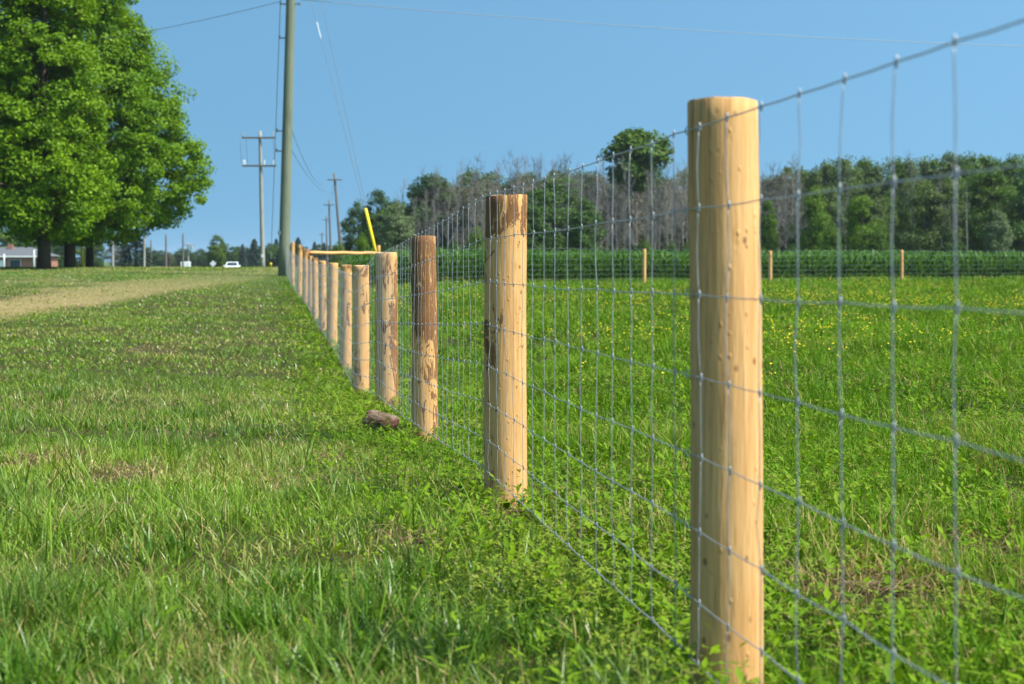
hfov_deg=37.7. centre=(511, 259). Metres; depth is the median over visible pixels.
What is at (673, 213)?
thin tree
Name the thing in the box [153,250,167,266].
tree
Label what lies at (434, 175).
bare tree
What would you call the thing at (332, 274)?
fence post
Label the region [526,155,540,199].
bare tree
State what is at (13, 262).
window
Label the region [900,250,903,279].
cross fence post
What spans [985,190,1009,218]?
tree
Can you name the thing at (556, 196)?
thin tree
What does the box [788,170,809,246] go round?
bare tree
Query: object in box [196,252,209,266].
tree
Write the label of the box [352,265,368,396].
fence post
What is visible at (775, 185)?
thin tree
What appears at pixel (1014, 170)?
tree
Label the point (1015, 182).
tree
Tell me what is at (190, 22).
overhead cable
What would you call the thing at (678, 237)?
bare tree
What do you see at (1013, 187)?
tree
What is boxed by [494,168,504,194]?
bare tree
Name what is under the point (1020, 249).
shrub
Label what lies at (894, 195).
bare tree
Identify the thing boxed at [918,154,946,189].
tree
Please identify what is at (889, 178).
tree
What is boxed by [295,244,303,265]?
tree
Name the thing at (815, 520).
field grass
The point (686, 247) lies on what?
shrub
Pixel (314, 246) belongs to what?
conifer
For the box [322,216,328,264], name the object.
utility pole
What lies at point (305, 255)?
fence post
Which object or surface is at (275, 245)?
tree
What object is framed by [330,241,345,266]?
bush
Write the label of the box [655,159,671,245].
bare tree
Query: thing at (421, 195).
tree
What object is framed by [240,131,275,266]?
utility pole
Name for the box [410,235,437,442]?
fence post
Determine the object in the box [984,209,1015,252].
tree
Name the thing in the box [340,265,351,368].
fence post
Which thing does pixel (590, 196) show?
bare tree
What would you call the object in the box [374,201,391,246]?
tree
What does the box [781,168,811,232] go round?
tree
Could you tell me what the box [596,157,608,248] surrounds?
bare tree
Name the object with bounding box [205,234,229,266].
tree
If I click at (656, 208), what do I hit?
bare tree
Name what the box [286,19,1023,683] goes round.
wire netting
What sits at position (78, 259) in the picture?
tree
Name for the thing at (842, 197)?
tree
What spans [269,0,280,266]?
guy wire
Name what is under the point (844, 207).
bare tree
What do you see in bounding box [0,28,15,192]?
maple tree
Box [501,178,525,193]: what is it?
tree
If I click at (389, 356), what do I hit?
fence post
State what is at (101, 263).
bush
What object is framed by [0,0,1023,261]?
sky
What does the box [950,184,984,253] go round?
tree
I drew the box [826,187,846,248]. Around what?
tree
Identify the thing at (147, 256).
tree
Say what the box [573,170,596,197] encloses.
tree
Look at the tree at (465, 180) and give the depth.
199.59 m
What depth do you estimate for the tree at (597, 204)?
204.13 m
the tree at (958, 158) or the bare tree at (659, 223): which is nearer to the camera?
the bare tree at (659, 223)
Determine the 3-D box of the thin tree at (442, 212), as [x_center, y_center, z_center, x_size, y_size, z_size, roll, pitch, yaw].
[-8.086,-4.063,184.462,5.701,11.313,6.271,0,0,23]
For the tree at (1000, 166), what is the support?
on the ground at (90, 294)
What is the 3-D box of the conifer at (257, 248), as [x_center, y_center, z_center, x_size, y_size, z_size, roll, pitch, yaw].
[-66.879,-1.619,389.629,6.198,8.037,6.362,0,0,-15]
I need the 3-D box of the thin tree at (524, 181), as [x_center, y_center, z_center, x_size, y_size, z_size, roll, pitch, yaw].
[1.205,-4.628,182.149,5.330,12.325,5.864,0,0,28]
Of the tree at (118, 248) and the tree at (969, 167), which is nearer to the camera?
the tree at (969, 167)
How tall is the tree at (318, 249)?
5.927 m
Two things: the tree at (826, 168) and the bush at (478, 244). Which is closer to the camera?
the bush at (478, 244)
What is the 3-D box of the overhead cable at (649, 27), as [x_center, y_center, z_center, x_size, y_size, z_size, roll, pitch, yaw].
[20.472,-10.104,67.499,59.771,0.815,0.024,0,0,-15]
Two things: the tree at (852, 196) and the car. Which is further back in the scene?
the car
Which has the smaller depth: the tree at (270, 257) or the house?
the house
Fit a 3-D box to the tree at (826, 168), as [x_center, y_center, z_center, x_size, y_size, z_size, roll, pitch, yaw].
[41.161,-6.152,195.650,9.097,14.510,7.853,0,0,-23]
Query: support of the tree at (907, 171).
on the ground at (90, 294)
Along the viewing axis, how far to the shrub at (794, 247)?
146.58 m
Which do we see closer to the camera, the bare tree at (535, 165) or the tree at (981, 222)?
the tree at (981, 222)
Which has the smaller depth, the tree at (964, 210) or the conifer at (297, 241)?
the tree at (964, 210)
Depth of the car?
191.55 m
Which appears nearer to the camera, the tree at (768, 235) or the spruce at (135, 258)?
the tree at (768, 235)
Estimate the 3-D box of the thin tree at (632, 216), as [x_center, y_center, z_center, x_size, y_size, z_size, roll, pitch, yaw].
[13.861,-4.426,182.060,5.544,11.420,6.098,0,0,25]
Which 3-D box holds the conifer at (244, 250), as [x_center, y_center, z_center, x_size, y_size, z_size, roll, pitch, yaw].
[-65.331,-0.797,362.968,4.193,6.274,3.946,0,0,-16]
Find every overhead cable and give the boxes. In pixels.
[87,1,279,41]
[292,131,327,184]
[292,151,339,191]
[308,0,1023,46]
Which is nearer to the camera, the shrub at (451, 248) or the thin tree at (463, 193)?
the shrub at (451, 248)
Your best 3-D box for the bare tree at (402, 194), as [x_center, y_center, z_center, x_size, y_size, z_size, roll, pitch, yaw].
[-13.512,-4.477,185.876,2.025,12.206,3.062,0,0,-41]
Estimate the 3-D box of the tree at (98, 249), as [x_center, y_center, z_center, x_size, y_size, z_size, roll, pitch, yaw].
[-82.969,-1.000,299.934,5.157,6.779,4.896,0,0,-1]
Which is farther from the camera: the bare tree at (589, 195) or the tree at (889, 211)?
the bare tree at (589, 195)
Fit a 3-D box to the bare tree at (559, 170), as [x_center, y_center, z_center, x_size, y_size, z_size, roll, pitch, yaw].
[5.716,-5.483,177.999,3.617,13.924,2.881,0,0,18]
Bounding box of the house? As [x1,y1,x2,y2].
[0,244,58,266]
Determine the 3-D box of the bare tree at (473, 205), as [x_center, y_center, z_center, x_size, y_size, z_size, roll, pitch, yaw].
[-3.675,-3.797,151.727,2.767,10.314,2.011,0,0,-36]
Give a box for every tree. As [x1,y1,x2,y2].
[0,0,120,268]
[0,0,170,267]
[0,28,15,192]
[0,226,14,246]
[1,227,23,246]
[19,2,217,266]
[19,234,37,248]
[51,242,63,266]
[54,245,94,266]
[94,242,110,265]
[105,240,122,266]
[137,247,152,266]
[146,250,162,266]
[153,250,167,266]
[162,252,174,266]
[163,253,176,266]
[171,253,180,266]
[174,248,191,266]
[185,253,199,266]
[192,248,203,266]
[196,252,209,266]
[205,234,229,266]
[225,246,239,261]
[259,242,278,266]
[268,243,278,265]
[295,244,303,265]
[312,244,322,261]
[340,198,371,250]
[356,188,397,251]
[373,200,416,252]
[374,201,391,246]
[393,176,409,215]
[394,182,430,242]
[406,173,465,249]
[410,196,419,234]
[416,185,437,237]
[423,197,441,247]
[424,187,466,249]
[425,167,449,250]
[426,170,444,235]
[438,181,455,247]
[440,185,483,249]
[448,157,466,245]
[448,167,488,248]
[451,192,464,246]
[454,170,468,248]
[454,184,486,246]
[457,199,475,248]
[462,153,484,198]
[466,173,484,238]
[467,168,485,230]
[471,170,505,189]
[471,177,501,233]
[474,179,489,247]
[476,198,485,245]
[484,161,503,194]
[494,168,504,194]
[499,146,522,194]
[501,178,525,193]
[504,156,529,194]
[504,171,535,204]
[515,171,541,198]
[520,153,530,199]
[525,173,595,250]
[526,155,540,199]
[527,195,553,251]
[532,151,551,221]
[541,164,571,184]
[543,173,573,234]
[544,159,563,192]
[544,175,580,226]
[551,168,585,224]
[552,158,570,250]
[557,151,575,233]
[562,170,579,231]
[562,196,607,251]
[572,165,583,204]
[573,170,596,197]
[573,189,593,247]
[574,173,594,247]
[579,169,600,230]
[579,172,618,251]
[582,170,620,250]
[587,177,611,248]
[587,185,594,248]
[594,190,633,251]
[596,127,674,250]
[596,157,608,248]
[598,171,617,244]
[602,179,615,249]
[603,181,628,251]
[603,186,646,250]
[614,189,633,251]
[615,190,657,249]
[616,154,635,248]
[617,187,642,249]
[627,190,645,247]
[631,191,651,248]
[637,179,678,249]
[638,171,659,240]
[639,191,659,244]
[642,175,669,249]
[649,164,663,249]
[652,176,686,251]
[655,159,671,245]
[655,177,687,249]
[659,190,675,246]
[661,170,684,250]
[663,172,679,244]
[670,163,687,250]
[670,180,688,250]
[673,160,688,245]
[673,167,687,247]
[674,169,687,195]
[759,174,789,251]
[760,175,779,197]
[760,180,774,222]
[760,200,779,252]
[766,163,785,232]
[769,161,803,251]
[770,169,788,249]
[771,173,804,250]
[773,150,805,232]
[774,168,795,245]
[774,182,795,250]
[774,199,786,250]
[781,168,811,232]
[784,209,803,248]
[786,180,806,239]
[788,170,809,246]
[789,166,808,190]
[792,189,819,249]
[796,184,831,250]
[800,168,824,217]
[802,161,834,190]
[803,157,844,192]
[810,184,848,250]
[823,153,870,218]
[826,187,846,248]
[829,157,856,193]
[833,178,853,249]
[836,171,852,249]
[839,188,868,251]
[841,195,885,251]
[852,155,873,180]
[853,176,890,248]
[854,157,884,218]
[864,161,895,200]
[877,194,900,249]
[881,156,905,189]
[882,157,921,212]
[884,196,907,246]
[887,165,898,231]
[889,157,930,246]
[893,179,953,252]
[895,178,925,244]
[896,186,927,251]
[902,148,921,227]
[907,185,943,250]
[912,156,946,190]
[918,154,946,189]
[922,176,973,248]
[929,157,950,178]
[930,150,957,194]
[934,168,953,246]
[938,154,973,229]
[944,176,979,250]
[946,150,984,226]
[946,163,961,226]
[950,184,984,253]
[960,168,1022,253]
[961,176,970,250]
[968,196,993,251]
[972,153,1006,207]
[976,155,1013,228]
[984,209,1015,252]
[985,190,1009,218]
[995,157,1013,187]
[997,154,1023,247]
[999,184,1023,248]
[1000,166,1023,251]
[1002,152,1023,177]
[1008,162,1023,206]
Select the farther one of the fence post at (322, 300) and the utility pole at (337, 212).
the utility pole at (337, 212)
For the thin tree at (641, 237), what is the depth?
187.44 m
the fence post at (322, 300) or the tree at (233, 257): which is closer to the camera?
the fence post at (322, 300)
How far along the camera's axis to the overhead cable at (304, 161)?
76.05 m
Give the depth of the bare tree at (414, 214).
173.22 m
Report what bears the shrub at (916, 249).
on the ground at (90, 294)
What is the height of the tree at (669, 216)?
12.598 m
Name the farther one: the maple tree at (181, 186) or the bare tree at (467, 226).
the bare tree at (467, 226)
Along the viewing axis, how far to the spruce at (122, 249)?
229.56 m
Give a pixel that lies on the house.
(19, 256)
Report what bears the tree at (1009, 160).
on the ground at (90, 294)
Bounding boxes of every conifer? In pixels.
[238,244,247,261]
[239,249,247,266]
[246,239,259,266]
[247,238,258,265]
[255,246,265,266]
[295,237,302,266]
[311,241,316,255]
[318,242,329,266]
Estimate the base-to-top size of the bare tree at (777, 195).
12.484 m
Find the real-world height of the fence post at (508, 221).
1.425 m
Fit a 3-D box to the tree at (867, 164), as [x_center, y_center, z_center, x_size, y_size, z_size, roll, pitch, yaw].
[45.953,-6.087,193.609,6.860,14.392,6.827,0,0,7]
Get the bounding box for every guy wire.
[80,247,83,266]
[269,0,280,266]
[311,0,376,251]
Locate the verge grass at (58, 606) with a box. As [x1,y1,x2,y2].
[0,266,910,683]
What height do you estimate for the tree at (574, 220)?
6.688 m
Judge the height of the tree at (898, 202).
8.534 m
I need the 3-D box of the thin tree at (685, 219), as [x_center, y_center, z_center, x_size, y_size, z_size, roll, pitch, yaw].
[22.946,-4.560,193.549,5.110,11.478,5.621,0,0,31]
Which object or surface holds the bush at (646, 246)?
on the ground at (90, 294)
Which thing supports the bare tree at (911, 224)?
on the ground at (90, 294)
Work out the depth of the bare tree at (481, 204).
169.18 m
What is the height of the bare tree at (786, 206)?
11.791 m
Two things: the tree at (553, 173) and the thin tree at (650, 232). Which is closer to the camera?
the thin tree at (650, 232)
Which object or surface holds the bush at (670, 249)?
on the ground at (90, 294)
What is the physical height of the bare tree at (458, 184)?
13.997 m
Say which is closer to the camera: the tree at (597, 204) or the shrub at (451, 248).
the shrub at (451, 248)
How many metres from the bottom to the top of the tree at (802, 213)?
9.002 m
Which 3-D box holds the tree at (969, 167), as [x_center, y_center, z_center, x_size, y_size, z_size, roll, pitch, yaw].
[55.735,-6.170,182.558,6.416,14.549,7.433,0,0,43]
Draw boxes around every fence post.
[290,242,294,285]
[297,245,302,296]
[303,249,308,303]
[308,256,312,310]
[312,258,317,319]
[319,261,326,332]
[327,263,337,345]
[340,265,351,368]
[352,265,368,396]
[375,252,397,406]
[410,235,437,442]
[484,194,527,508]
[642,249,645,283]
[685,97,763,683]
[768,251,771,279]
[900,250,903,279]
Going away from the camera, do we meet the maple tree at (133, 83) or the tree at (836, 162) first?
the maple tree at (133, 83)
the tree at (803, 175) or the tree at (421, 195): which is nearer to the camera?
the tree at (421, 195)
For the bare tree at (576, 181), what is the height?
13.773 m
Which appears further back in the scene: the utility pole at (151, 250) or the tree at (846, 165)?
the utility pole at (151, 250)
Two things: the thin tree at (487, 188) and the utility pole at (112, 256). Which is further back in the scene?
the thin tree at (487, 188)
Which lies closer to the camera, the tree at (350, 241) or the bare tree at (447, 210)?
the bare tree at (447, 210)
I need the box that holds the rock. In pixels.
[362,410,399,431]
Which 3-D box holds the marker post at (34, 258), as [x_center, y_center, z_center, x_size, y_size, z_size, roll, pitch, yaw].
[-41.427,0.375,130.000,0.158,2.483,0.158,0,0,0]
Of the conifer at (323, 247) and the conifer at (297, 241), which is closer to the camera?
the conifer at (323, 247)
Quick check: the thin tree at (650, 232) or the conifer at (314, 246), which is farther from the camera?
the conifer at (314, 246)
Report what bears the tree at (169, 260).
on the ground at (90, 294)
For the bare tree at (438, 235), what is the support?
on the ground at (90, 294)
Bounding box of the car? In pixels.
[223,262,240,266]
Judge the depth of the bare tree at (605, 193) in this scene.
155.24 m
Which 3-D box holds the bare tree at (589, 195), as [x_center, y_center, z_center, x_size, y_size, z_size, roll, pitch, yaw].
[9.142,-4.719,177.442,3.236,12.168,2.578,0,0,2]
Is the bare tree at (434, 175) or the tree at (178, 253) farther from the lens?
the tree at (178, 253)
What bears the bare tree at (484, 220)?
on the ground at (90, 294)
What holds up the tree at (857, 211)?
on the ground at (90, 294)
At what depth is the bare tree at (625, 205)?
170.18 m
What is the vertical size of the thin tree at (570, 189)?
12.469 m
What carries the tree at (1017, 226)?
on the ground at (90, 294)
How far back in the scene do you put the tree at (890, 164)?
194.24 m
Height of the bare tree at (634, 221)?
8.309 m
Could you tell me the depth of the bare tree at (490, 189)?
173.71 m
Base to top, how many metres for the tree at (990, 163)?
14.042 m
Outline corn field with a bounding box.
[339,247,1023,285]
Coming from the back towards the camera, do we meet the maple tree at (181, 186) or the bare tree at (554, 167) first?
the bare tree at (554, 167)
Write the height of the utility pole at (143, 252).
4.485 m
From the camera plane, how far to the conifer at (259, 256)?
379.15 m
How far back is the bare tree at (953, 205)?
167.61 m
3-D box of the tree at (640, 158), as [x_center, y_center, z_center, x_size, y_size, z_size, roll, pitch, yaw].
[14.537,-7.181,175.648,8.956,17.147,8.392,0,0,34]
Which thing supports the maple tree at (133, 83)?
on the ground at (90, 294)
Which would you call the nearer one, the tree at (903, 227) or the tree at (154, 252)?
the tree at (903, 227)
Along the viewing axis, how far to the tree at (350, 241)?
174.40 m
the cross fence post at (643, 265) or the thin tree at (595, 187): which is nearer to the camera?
the cross fence post at (643, 265)
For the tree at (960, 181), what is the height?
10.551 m
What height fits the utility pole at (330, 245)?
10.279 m
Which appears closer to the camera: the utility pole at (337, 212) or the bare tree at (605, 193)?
the utility pole at (337, 212)
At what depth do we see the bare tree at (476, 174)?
186.57 m
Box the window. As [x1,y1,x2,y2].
[10,259,20,266]
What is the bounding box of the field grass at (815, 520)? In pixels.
[275,272,1023,683]
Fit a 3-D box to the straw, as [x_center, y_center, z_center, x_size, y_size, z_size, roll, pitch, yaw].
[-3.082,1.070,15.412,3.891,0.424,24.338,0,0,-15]
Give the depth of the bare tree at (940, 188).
159.68 m
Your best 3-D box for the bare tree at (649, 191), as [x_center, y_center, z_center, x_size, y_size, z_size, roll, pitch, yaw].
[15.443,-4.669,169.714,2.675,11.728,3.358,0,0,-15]
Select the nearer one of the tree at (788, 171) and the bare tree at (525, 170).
the bare tree at (525, 170)
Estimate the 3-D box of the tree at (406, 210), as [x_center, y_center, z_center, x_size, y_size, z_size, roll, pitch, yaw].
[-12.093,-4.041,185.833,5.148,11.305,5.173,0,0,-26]
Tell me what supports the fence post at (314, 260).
on the ground at (90, 294)
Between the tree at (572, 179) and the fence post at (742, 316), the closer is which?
the fence post at (742, 316)
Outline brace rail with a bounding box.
[309,251,377,254]
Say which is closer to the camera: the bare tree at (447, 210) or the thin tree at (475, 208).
the bare tree at (447, 210)
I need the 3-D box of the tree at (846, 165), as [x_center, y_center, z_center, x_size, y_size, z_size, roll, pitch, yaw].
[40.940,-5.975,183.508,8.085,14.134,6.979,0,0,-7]
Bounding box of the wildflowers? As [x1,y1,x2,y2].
[372,275,1023,379]
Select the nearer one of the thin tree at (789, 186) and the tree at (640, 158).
the tree at (640, 158)
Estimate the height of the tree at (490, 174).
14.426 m
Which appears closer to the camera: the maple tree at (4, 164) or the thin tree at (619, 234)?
the maple tree at (4, 164)
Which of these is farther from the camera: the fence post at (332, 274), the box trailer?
the box trailer
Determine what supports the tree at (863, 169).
on the ground at (90, 294)
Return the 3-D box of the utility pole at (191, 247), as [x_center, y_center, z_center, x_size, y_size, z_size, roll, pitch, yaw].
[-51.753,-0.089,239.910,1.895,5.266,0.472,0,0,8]
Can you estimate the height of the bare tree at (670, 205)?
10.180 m
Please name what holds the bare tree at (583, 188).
on the ground at (90, 294)
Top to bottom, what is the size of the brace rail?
0.105 m
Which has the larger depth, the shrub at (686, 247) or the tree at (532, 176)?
the tree at (532, 176)
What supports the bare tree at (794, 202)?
on the ground at (90, 294)
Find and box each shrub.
[446,240,462,253]
[632,241,653,250]
[680,242,688,251]
[786,243,801,251]
[908,244,924,251]
[945,240,966,252]
[1015,244,1023,251]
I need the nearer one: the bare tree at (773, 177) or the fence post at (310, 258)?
the fence post at (310, 258)
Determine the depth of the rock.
9.76 m
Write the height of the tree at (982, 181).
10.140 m
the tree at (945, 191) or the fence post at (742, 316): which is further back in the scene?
the tree at (945, 191)
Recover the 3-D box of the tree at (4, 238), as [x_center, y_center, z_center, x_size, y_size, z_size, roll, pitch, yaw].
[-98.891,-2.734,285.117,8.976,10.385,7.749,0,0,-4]
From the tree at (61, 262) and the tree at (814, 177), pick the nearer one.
the tree at (814, 177)
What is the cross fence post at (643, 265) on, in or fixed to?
on the ground at (90, 294)
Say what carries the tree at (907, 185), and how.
on the ground at (90, 294)
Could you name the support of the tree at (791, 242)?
on the ground at (90, 294)
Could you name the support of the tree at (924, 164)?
on the ground at (90, 294)
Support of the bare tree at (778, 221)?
on the ground at (90, 294)
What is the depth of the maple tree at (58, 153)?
70.59 m
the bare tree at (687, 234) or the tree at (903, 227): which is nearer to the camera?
the tree at (903, 227)
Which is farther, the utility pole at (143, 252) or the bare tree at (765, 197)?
the bare tree at (765, 197)
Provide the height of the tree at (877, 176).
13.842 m
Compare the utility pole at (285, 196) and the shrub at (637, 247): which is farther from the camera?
the shrub at (637, 247)
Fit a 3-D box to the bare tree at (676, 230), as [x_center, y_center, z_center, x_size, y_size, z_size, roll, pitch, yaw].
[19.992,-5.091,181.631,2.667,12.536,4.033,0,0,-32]
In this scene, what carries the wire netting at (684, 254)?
attached to the cross fence post at (643, 265)
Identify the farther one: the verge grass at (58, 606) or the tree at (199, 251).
the tree at (199, 251)
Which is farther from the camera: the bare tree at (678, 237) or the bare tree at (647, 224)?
the bare tree at (678, 237)
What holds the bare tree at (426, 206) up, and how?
on the ground at (90, 294)
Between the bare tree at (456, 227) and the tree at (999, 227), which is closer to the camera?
the tree at (999, 227)
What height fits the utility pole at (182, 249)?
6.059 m
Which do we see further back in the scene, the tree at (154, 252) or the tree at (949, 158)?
the tree at (154, 252)
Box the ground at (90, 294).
[0,262,1023,683]
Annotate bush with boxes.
[96,260,104,266]
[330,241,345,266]
[353,232,369,251]
[464,226,484,251]
[640,238,650,252]
[666,240,676,251]
[819,223,843,251]
[864,224,895,252]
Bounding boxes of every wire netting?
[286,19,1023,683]
[330,248,1023,291]
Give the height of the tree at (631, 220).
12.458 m
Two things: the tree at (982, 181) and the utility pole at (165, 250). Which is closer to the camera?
the tree at (982, 181)
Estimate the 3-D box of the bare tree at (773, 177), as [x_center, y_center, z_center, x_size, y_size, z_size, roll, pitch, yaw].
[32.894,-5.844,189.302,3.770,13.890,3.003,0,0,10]
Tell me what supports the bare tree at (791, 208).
on the ground at (90, 294)
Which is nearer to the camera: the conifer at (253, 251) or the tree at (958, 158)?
the tree at (958, 158)
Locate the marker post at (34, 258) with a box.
[33,250,34,266]
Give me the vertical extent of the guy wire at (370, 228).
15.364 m
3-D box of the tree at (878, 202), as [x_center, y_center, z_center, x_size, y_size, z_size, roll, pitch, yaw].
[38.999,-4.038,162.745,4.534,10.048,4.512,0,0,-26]
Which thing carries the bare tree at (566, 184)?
on the ground at (90, 294)
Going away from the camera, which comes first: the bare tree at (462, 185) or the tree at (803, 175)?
the bare tree at (462, 185)
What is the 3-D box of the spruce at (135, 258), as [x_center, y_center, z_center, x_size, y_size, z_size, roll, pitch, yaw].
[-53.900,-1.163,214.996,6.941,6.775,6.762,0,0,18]
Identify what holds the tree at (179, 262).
on the ground at (90, 294)
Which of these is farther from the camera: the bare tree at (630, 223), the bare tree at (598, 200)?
the bare tree at (630, 223)
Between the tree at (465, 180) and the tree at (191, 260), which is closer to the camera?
the tree at (465, 180)
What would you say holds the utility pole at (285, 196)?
on the ground at (90, 294)
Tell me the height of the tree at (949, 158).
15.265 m
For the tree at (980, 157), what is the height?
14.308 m
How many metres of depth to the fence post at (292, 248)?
51.94 m
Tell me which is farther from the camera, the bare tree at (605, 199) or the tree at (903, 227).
the bare tree at (605, 199)
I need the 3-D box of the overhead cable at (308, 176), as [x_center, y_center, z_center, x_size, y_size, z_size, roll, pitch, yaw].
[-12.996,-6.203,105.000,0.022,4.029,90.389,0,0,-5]
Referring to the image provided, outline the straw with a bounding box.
[0,325,1019,606]
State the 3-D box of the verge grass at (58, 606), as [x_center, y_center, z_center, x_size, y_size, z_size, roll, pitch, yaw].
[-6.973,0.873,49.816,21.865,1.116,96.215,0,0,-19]
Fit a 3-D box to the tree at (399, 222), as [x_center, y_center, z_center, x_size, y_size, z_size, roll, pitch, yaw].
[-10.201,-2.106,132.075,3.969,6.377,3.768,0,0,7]
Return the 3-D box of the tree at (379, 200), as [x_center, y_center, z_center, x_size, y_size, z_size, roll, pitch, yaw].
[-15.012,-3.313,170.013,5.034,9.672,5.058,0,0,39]
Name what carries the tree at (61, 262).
on the ground at (90, 294)
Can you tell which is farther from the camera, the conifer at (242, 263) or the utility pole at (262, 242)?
the conifer at (242, 263)
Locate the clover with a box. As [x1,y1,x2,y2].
[0,279,1023,683]
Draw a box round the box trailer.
[181,261,190,266]
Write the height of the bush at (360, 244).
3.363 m
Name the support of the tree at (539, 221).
on the ground at (90, 294)
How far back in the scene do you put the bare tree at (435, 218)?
151.63 m
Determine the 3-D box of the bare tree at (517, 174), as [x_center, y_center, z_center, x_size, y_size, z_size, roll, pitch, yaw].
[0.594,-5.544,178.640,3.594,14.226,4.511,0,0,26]
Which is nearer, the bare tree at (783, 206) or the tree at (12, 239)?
the bare tree at (783, 206)
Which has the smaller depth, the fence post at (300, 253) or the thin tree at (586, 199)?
the fence post at (300, 253)
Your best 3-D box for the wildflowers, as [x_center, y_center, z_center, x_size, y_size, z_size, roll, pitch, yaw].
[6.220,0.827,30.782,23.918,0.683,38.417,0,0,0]
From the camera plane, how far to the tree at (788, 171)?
196.74 m
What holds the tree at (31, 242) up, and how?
on the ground at (90, 294)
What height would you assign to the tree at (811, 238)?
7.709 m
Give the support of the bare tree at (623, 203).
on the ground at (90, 294)
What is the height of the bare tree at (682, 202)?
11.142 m
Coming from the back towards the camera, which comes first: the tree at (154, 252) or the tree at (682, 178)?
the tree at (154, 252)
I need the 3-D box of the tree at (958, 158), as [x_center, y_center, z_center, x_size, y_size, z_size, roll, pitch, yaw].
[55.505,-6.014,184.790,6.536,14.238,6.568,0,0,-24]
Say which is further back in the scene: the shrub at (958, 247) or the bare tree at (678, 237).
the bare tree at (678, 237)
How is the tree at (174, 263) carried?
on the ground at (90, 294)
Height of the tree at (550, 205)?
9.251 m
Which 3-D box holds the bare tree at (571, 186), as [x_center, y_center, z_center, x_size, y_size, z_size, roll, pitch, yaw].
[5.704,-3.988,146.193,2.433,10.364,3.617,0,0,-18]
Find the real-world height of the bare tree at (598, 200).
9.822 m
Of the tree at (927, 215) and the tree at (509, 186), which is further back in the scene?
the tree at (509, 186)
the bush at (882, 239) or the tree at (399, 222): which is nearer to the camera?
the bush at (882, 239)
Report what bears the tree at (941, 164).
on the ground at (90, 294)
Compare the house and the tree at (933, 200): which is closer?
the tree at (933, 200)
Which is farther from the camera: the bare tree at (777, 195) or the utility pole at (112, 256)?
the bare tree at (777, 195)
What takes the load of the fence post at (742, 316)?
on the ground at (90, 294)
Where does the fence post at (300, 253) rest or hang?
on the ground at (90, 294)
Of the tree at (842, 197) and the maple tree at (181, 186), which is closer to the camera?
the maple tree at (181, 186)
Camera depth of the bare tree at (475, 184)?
184.16 m
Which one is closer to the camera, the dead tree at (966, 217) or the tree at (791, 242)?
the dead tree at (966, 217)
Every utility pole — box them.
[111,241,113,266]
[143,237,144,266]
[150,240,151,266]
[165,234,166,266]
[182,233,183,266]
[187,243,192,260]
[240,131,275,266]
[276,0,300,275]
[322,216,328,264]
[328,173,341,260]
[328,200,331,256]
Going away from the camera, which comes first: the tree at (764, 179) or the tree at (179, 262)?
the tree at (764, 179)
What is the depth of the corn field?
54.50 m
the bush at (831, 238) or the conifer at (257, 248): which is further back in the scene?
the conifer at (257, 248)
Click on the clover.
(676, 651)
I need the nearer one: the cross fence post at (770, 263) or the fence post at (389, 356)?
the fence post at (389, 356)
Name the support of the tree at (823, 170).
on the ground at (90, 294)
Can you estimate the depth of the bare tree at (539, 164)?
171.50 m
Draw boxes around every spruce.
[114,243,134,266]
[116,232,154,266]
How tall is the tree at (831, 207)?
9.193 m
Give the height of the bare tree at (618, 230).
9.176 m
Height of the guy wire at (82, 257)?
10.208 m
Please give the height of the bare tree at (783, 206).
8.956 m
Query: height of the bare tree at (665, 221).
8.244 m
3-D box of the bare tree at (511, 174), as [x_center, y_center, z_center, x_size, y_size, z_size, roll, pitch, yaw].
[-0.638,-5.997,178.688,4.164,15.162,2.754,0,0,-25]

